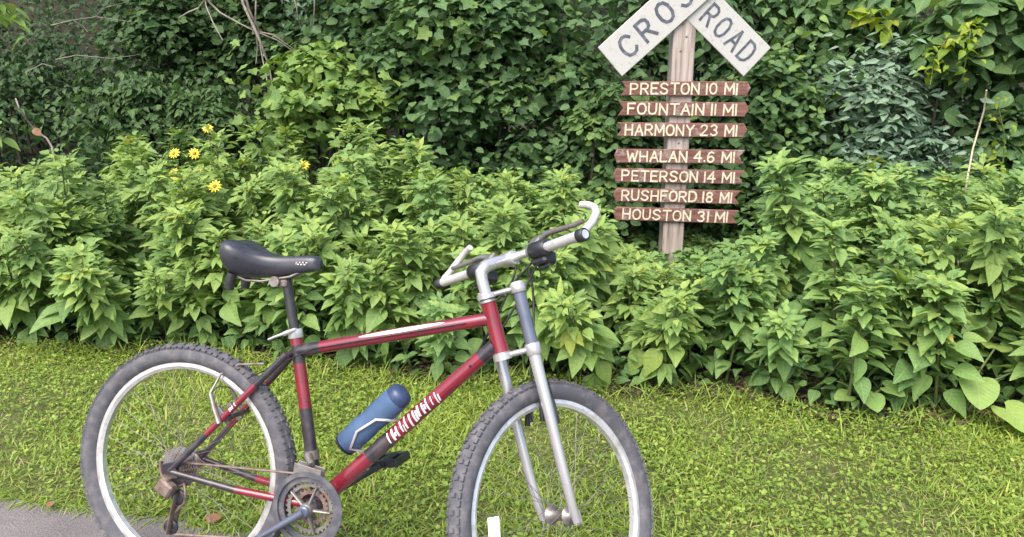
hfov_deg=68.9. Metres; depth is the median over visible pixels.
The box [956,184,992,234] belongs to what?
weed plant
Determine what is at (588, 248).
weed plant
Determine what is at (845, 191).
weed plant
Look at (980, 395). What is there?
burdock plant
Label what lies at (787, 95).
leafy shrub
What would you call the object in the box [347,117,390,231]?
weed plant
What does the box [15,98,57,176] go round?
dead sapling
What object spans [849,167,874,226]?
weed plant
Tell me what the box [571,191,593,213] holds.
weed plant
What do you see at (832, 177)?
weed plant
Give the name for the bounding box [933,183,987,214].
weed plant
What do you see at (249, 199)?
weed plant
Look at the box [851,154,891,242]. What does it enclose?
weed plant
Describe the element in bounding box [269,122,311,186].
weed plant
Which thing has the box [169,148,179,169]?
yellow flower
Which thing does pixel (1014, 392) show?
weed plant
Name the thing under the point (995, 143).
climbing vine
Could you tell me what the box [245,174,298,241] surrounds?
weed plant
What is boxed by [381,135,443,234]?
weed plant
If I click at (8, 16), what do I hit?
leafy sprig
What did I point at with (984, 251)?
weed plant
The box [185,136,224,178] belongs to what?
weed plant
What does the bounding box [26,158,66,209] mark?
weed plant
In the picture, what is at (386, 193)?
weed plant
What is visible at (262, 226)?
weed plant
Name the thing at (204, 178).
weed plant
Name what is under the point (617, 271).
weed plant
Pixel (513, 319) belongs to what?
weed plant
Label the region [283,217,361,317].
weed plant
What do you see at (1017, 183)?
weed plant
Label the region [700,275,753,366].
weed plant
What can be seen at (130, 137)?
weed plant
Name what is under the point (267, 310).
weed plant
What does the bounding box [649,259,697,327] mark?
weed plant
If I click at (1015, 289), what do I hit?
weed plant
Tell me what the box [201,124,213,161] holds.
yellow flower
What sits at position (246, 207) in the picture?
weed plant
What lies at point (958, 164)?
brush
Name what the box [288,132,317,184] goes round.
weed plant
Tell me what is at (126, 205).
weed plant
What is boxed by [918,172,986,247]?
weed plant
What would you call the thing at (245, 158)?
weed plant
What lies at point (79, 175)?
weed plant
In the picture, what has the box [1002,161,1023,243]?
weed plant
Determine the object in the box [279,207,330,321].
weed plant
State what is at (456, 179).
weed plant
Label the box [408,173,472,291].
weed plant
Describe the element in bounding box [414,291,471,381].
weed plant
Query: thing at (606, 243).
weed plant
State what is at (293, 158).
weed plant
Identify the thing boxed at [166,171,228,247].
weed plant
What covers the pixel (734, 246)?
weed plant
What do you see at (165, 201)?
weed plant
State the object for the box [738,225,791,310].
weed plant
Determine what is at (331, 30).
leafy shrub
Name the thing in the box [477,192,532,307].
weed plant
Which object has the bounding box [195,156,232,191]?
weed plant
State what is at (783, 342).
weed plant
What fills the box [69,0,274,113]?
thicket shrub
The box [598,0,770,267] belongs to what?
mileage signpost
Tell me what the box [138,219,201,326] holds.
weed plant
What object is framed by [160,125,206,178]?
weed plant
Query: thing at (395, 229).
weed plant
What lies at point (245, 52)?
thicket shrub
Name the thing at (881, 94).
bluegreen shrub
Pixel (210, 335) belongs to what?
weed plant
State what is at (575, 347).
weed plant
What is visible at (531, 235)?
weed plant
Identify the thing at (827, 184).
weed plant
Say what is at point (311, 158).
weed plant
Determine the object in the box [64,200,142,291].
weed plant
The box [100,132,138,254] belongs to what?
weed plant
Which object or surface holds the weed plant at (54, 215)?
on the soil bed
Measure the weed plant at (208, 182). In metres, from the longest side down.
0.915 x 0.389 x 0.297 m
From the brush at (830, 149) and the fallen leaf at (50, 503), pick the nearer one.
the fallen leaf at (50, 503)
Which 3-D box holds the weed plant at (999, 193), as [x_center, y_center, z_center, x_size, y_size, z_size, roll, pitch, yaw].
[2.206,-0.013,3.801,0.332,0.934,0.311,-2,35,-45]
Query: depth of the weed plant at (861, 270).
3.33 m
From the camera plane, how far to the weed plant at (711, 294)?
3.63 m
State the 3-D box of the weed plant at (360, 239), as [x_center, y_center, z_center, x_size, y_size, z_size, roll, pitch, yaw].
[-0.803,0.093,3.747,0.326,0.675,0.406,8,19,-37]
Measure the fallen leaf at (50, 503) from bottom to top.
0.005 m
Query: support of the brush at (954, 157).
on the soil bed
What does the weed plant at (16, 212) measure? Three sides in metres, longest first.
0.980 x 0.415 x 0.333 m
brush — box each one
[352,135,512,204]
[467,127,602,207]
[552,145,662,236]
[605,116,726,249]
[662,62,800,239]
[692,115,825,230]
[775,136,933,195]
[860,144,999,214]
[946,138,1023,189]
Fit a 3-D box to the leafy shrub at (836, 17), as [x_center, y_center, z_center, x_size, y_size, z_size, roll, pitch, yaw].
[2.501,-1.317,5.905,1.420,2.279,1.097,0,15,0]
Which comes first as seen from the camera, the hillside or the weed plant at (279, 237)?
the weed plant at (279, 237)
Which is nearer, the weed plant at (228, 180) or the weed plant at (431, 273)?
the weed plant at (431, 273)
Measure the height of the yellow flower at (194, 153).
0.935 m
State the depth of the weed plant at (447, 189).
4.88 m
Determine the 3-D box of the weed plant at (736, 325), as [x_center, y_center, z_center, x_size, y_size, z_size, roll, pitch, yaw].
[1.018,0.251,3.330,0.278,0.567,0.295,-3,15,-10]
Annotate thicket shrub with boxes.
[0,6,136,164]
[0,70,284,182]
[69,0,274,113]
[202,0,319,149]
[402,118,588,194]
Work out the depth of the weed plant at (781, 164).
3.59 m
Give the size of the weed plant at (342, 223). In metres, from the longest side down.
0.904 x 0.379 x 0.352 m
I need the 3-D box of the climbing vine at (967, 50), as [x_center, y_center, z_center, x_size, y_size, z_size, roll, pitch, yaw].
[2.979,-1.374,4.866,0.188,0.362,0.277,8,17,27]
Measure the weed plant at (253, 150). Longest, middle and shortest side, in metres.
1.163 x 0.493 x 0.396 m
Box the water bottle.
[335,384,410,454]
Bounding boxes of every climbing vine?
[848,6,899,48]
[912,10,987,84]
[948,29,985,85]
[988,97,1016,179]
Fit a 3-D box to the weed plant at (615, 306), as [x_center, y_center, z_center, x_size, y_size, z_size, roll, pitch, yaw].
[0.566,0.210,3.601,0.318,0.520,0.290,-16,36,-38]
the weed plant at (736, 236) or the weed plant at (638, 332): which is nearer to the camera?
the weed plant at (638, 332)
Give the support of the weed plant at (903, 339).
on the soil bed
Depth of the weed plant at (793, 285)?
3.67 m
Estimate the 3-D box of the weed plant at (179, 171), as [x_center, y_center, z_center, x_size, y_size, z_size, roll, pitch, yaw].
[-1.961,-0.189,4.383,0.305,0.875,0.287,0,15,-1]
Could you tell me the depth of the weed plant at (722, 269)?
3.23 m
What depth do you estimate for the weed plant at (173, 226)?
3.71 m
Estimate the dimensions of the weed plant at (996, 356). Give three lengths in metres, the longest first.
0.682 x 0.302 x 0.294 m
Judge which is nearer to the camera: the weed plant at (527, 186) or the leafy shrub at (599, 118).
the weed plant at (527, 186)
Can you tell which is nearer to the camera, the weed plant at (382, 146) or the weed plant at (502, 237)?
the weed plant at (502, 237)
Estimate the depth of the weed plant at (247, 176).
4.64 m
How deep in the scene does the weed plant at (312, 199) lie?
3.89 m
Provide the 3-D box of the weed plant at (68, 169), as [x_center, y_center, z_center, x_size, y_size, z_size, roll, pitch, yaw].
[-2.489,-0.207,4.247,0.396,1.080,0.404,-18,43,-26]
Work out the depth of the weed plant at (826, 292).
3.26 m
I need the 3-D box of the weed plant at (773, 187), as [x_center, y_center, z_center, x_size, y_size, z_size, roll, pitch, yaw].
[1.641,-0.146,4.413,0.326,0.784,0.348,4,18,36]
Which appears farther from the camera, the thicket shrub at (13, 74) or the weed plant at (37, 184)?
the thicket shrub at (13, 74)
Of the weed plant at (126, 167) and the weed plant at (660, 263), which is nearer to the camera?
the weed plant at (660, 263)
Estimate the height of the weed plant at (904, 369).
0.615 m
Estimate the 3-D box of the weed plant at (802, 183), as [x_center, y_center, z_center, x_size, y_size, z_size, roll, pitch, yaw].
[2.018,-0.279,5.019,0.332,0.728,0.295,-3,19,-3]
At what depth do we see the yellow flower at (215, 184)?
4.02 m
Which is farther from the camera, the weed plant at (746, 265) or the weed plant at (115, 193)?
the weed plant at (115, 193)
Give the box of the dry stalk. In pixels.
[957,90,986,265]
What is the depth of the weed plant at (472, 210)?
4.10 m
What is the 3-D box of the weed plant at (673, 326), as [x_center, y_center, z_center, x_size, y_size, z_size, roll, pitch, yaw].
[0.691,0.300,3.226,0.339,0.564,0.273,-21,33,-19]
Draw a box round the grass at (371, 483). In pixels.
[0,327,1023,536]
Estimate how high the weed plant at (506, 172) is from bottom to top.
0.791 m
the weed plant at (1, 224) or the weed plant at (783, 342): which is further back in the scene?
the weed plant at (1, 224)
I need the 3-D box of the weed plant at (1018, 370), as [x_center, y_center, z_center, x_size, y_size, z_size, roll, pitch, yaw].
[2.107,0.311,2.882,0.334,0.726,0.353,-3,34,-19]
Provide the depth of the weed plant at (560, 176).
4.19 m
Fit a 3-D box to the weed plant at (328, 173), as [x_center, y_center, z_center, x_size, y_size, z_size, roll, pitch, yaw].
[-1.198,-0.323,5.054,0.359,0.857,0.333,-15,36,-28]
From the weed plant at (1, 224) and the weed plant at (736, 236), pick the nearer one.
the weed plant at (1, 224)
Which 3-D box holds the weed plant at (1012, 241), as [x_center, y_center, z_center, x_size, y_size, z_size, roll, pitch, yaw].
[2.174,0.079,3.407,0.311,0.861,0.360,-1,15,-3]
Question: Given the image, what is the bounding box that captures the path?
[0,499,250,536]
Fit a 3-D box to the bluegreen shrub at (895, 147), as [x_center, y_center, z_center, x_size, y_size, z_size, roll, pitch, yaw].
[2.773,-0.562,5.475,1.404,1.044,0.848,0,15,0]
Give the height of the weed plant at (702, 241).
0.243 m
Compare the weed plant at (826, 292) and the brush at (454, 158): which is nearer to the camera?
the weed plant at (826, 292)
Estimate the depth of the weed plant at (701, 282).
3.56 m
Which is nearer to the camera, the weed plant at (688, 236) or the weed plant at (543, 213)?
the weed plant at (543, 213)
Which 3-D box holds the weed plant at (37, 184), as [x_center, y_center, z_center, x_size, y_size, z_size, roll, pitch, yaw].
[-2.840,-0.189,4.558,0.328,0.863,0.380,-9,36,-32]
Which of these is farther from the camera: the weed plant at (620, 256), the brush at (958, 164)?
the brush at (958, 164)
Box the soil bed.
[0,229,1022,422]
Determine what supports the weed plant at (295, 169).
on the soil bed
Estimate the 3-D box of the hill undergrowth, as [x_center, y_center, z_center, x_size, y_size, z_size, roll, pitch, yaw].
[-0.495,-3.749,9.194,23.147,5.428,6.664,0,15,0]
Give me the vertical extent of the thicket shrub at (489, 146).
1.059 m
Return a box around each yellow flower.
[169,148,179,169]
[188,148,208,190]
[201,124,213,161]
[207,180,227,237]
[299,161,315,202]
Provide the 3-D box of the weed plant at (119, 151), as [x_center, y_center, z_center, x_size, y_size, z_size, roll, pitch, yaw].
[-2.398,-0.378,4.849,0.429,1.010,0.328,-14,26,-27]
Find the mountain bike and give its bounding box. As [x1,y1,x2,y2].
[80,201,653,536]
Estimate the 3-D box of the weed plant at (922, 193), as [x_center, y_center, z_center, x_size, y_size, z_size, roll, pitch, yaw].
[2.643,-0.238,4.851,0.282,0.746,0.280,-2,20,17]
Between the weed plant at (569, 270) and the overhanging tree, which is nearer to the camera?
the weed plant at (569, 270)
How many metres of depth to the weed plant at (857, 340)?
2.95 m
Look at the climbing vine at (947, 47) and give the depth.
4.88 m
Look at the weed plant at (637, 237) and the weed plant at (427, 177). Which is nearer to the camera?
the weed plant at (427, 177)
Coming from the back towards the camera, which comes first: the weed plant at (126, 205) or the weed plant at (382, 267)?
the weed plant at (126, 205)
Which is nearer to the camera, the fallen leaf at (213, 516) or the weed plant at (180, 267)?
the fallen leaf at (213, 516)
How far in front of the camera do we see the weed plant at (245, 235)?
4.31 m
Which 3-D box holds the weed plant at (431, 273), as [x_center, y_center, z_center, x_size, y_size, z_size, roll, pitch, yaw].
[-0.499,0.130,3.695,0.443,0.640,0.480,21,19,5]
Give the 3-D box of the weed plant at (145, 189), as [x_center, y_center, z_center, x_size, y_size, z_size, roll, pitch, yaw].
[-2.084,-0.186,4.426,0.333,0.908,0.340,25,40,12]
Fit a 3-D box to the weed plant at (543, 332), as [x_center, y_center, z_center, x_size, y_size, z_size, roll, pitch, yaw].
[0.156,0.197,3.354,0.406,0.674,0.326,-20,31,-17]
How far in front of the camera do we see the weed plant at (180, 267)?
3.82 m
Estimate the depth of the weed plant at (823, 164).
4.59 m
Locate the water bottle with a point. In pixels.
(392, 401)
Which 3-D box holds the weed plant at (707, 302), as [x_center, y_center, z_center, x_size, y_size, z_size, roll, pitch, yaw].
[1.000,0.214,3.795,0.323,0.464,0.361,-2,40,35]
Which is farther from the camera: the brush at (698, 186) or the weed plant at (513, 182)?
the brush at (698, 186)
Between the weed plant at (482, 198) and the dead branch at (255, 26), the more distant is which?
the dead branch at (255, 26)
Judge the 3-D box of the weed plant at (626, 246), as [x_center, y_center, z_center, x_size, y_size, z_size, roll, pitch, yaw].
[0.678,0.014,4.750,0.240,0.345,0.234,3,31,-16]
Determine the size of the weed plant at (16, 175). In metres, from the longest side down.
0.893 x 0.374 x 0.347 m
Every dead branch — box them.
[26,2,140,71]
[179,0,314,84]
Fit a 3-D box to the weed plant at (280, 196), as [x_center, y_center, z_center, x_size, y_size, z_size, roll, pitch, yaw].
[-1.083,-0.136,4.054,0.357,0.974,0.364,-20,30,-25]
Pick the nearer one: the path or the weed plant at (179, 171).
the path
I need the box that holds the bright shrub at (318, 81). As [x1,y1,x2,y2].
[224,39,420,184]
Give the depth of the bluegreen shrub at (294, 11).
6.38 m
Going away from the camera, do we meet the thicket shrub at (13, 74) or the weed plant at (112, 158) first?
the weed plant at (112, 158)
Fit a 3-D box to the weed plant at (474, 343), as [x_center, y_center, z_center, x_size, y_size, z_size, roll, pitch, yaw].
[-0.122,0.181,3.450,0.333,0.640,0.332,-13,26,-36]
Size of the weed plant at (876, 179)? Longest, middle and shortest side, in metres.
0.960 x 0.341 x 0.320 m
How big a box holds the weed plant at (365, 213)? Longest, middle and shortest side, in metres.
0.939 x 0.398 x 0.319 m
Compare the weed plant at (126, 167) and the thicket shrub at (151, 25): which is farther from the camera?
the thicket shrub at (151, 25)
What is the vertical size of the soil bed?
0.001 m
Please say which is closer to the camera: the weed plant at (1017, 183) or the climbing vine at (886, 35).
the weed plant at (1017, 183)
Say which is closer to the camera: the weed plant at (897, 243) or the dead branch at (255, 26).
the weed plant at (897, 243)
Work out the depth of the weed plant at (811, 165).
5.32 m
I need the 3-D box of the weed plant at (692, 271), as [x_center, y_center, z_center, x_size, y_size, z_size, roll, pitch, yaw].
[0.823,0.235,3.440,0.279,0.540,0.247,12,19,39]
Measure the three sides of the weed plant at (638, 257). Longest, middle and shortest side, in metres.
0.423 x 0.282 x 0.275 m
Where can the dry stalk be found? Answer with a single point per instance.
(969, 166)
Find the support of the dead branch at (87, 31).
attached to the thicket shrub at (151, 25)
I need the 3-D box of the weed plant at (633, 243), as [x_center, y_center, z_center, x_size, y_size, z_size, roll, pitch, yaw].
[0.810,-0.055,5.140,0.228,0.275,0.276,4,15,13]
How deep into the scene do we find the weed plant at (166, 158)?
5.33 m
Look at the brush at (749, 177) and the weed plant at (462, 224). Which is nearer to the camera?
the weed plant at (462, 224)
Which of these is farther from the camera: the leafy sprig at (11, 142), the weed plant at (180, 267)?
the leafy sprig at (11, 142)
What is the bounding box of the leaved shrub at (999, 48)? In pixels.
[885,0,1023,160]
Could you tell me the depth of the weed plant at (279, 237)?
3.49 m
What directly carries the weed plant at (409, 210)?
on the soil bed
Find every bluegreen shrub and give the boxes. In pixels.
[251,0,363,166]
[789,32,994,175]
[806,119,1009,208]
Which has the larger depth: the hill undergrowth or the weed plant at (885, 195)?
the hill undergrowth
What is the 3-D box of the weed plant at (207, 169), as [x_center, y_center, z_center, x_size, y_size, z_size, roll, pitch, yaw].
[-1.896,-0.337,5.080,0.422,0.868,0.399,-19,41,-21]
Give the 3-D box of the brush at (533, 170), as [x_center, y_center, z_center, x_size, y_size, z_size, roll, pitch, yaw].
[0.221,-0.581,5.710,1.153,0.959,0.808,0,15,0]
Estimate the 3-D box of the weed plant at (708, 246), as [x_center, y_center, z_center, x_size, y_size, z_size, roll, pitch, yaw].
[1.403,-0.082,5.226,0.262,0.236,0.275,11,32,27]
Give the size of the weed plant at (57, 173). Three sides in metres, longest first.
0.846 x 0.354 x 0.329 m
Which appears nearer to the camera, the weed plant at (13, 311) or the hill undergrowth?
the weed plant at (13, 311)
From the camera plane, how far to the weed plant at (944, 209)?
3.46 m
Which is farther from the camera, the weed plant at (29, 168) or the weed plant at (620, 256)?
the weed plant at (29, 168)
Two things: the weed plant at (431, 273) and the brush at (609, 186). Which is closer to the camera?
the weed plant at (431, 273)
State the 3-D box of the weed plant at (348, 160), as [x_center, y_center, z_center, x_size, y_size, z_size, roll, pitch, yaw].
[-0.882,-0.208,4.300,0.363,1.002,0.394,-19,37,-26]
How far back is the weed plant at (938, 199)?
5.11 m
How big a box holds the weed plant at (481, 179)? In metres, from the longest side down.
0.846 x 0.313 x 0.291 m
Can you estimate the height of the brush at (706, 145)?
1.438 m
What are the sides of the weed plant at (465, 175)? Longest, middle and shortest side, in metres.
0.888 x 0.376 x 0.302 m
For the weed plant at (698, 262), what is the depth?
3.94 m
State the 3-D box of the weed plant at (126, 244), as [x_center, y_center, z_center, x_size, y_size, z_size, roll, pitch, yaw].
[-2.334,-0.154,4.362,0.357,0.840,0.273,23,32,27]
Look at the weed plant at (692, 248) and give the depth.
5.07 m
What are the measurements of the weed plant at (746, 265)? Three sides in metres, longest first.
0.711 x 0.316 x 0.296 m
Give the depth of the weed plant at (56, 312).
3.59 m
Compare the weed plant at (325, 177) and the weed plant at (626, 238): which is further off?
the weed plant at (626, 238)
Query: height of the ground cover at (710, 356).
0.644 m
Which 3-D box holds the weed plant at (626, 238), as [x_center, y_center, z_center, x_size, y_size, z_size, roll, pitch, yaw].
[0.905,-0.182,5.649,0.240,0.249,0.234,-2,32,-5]
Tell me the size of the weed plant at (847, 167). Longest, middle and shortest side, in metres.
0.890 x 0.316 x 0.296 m
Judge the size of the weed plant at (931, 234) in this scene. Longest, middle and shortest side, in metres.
0.855 x 0.358 x 0.332 m
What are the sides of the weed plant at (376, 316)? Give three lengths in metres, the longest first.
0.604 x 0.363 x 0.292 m
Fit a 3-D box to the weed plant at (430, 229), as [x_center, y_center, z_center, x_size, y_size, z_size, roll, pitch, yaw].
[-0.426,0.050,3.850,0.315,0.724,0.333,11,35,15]
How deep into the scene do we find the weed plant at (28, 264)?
3.68 m
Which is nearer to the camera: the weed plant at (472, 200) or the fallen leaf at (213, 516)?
the fallen leaf at (213, 516)
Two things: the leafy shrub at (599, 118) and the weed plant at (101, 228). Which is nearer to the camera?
the weed plant at (101, 228)
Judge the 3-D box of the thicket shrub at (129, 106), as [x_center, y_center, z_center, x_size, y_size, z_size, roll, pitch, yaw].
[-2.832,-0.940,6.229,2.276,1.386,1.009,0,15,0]
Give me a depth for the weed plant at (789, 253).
4.01 m
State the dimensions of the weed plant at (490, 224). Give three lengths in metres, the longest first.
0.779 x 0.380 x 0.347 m
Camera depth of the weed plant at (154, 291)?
3.70 m
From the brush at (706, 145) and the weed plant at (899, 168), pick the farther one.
the brush at (706, 145)
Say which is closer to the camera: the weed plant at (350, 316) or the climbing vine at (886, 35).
the weed plant at (350, 316)
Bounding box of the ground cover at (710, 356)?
[0,172,1023,417]
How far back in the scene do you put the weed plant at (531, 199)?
5.17 m
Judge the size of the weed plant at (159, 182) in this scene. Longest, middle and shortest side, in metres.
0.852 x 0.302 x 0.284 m
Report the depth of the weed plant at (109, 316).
3.61 m
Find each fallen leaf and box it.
[46,501,54,505]
[206,513,221,522]
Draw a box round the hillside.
[0,0,1023,228]
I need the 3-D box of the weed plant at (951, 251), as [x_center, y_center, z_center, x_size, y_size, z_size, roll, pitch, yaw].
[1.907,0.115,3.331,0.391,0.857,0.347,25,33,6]
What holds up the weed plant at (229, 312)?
on the soil bed
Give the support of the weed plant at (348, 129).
on the soil bed
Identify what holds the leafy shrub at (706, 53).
on the soil bed
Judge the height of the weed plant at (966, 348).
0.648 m
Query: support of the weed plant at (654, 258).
on the soil bed
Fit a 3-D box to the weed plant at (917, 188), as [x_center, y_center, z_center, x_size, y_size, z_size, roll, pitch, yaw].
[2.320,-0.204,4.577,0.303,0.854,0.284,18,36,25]
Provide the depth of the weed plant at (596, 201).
3.85 m
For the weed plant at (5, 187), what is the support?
on the soil bed
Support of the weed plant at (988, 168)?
on the soil bed
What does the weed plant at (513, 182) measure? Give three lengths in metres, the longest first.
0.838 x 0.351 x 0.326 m
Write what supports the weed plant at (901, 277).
on the soil bed
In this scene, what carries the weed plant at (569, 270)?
on the soil bed
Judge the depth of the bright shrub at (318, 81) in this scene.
5.36 m
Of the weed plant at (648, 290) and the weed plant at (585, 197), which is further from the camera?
the weed plant at (585, 197)
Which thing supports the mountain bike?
on the path
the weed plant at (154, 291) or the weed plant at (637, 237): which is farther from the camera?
the weed plant at (637, 237)
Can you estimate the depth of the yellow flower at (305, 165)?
4.09 m
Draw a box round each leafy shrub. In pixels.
[284,0,437,182]
[550,45,667,217]
[579,0,832,229]
[714,31,869,171]
[750,0,934,147]
[930,73,1023,171]
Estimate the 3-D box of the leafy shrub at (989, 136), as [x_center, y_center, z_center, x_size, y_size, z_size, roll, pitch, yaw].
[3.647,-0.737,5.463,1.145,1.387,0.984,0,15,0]
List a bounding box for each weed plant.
[0,166,25,225]
[0,166,43,247]
[0,173,84,276]
[0,192,23,259]
[0,219,36,324]
[0,219,70,336]
[0,234,54,348]
[2,171,36,196]
[18,162,53,181]
[18,178,62,228]
[24,192,80,323]
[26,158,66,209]
[29,237,117,343]
[35,148,108,243]
[44,189,128,274]
[48,155,77,184]
[51,252,137,353]
[57,171,112,257]
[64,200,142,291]
[87,172,141,286]
[97,149,119,198]
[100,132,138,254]
[107,173,133,233]
[110,130,161,270]
[111,133,151,255]
[111,137,165,268]
[111,154,158,206]
[128,260,186,342]
[129,158,171,277]
[135,160,168,191]
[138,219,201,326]
[140,177,196,314]
[147,200,255,327]
[148,162,193,292]
[153,154,185,187]
[155,197,221,329]
[158,168,245,265]
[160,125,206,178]
[162,251,225,347]
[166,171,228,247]
[173,169,236,288]
[178,165,239,234]
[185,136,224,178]
[190,223,253,336]
[192,124,244,236]
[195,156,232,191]
[201,163,242,212]
[226,157,255,218]
[227,151,265,214]
[227,172,298,295]
[233,111,298,206]
[234,160,298,240]
[234,225,293,351]
[238,171,291,252]
[241,210,281,340]
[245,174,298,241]
[260,156,344,307]
[262,223,327,356]
[268,147,315,202]
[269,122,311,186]
[269,158,316,311]
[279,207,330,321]
[281,136,334,192]
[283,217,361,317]
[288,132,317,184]
[288,188,339,334]
[306,176,373,252]
[313,161,335,202]
[313,220,387,315]
[315,253,384,371]
[317,155,358,251]
[326,162,404,262]
[328,118,389,236]
[330,143,383,252]
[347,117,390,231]
[351,249,420,367]
[360,216,412,321]
[367,137,401,203]
[370,206,448,361]
[376,133,423,249]
[378,237,445,357]
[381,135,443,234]
[396,165,448,258]
[405,166,454,249]
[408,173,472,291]
[411,209,454,302]
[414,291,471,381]
[432,211,483,340]
[435,177,452,224]
[436,162,471,213]
[444,167,483,241]
[445,234,517,356]
[454,181,484,226]
[463,173,525,249]
[463,192,499,250]
[469,173,504,237]
[471,193,534,250]
[473,217,557,342]
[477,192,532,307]
[480,216,530,309]
[484,196,535,250]
[485,167,528,220]
[497,189,532,227]
[499,241,546,370]
[504,251,585,373]
[509,172,547,234]
[521,180,540,220]
[530,196,570,239]
[535,164,580,226]
[537,277,620,392]
[538,243,597,360]
[540,163,585,238]
[543,214,603,326]
[567,211,620,310]
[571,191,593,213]
[571,199,617,271]
[576,230,625,329]
[601,259,661,356]
[609,242,647,277]
[611,241,633,258]
[612,261,689,325]
[616,249,653,288]
[617,253,662,319]
[622,241,644,262]
[623,226,647,239]
[623,284,678,377]
[625,233,648,251]
[637,274,710,385]
[641,250,661,263]
[646,259,664,277]
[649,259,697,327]
[666,272,718,360]
[667,259,716,364]
[674,250,709,327]
[682,234,708,254]
[682,241,704,262]
[683,225,697,243]
[687,270,717,349]
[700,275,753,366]
[701,260,778,382]
[702,239,722,261]
[702,246,768,364]
[709,250,758,350]
[717,255,777,334]
[718,238,750,257]
[730,229,750,245]
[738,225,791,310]
[744,299,812,403]
[752,147,828,335]
[759,179,793,226]
[763,193,817,314]
[774,207,815,308]
[799,175,824,211]
[800,152,838,201]
[801,172,847,309]
[802,203,873,378]
[804,272,903,413]
[806,156,846,267]
[809,168,857,239]
[810,263,921,403]
[815,160,866,286]
[821,175,869,262]
[822,178,901,324]
[829,192,881,273]
[830,169,910,274]
[830,200,918,347]
[838,267,947,375]
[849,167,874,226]
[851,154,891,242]
[867,203,950,347]
[867,273,973,414]
[869,226,943,378]
[874,160,928,244]
[875,208,977,375]
[883,170,933,218]
[895,262,986,417]
[898,182,937,214]
[914,166,965,216]
[915,171,981,268]
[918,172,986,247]
[918,176,948,212]
[930,180,1022,264]
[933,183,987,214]
[934,194,1007,339]
[935,192,1023,363]
[950,212,1023,388]
[954,168,1023,264]
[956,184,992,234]
[958,152,1012,195]
[960,201,1023,358]
[988,339,1020,385]
[993,329,1023,399]
[994,251,1023,341]
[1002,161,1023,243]
[1009,311,1023,399]
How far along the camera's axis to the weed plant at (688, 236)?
5.59 m
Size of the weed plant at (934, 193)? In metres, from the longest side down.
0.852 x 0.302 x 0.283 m
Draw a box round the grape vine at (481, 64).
[335,0,615,188]
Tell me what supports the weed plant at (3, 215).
on the soil bed
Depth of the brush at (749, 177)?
5.28 m
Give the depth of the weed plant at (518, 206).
3.84 m
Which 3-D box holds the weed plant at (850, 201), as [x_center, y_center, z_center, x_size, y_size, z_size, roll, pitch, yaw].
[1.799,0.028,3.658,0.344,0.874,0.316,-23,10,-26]
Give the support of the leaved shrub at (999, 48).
on the soil bed
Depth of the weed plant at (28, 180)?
4.73 m
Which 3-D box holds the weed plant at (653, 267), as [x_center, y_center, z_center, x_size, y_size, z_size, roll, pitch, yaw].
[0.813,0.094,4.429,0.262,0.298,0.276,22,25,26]
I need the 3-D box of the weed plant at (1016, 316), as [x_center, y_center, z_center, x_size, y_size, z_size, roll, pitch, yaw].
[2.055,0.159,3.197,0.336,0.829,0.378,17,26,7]
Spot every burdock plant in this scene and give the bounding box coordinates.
[834,380,904,412]
[959,341,1023,432]
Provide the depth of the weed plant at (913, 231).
3.24 m
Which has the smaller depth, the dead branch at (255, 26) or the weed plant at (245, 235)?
the weed plant at (245, 235)
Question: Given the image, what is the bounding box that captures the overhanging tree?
[640,2,660,76]
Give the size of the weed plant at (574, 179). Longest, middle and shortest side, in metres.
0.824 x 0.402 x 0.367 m
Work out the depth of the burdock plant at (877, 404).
3.04 m
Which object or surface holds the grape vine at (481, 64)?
on the soil bed
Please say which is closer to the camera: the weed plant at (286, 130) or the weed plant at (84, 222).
the weed plant at (84, 222)
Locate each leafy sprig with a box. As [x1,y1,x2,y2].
[0,3,30,47]
[0,121,19,150]
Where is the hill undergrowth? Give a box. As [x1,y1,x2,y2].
[0,0,1023,227]
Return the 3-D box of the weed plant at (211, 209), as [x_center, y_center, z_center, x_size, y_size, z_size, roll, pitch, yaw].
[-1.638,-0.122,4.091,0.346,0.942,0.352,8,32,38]
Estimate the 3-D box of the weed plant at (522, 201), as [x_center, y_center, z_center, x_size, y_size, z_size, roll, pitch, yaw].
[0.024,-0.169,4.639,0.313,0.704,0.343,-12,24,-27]

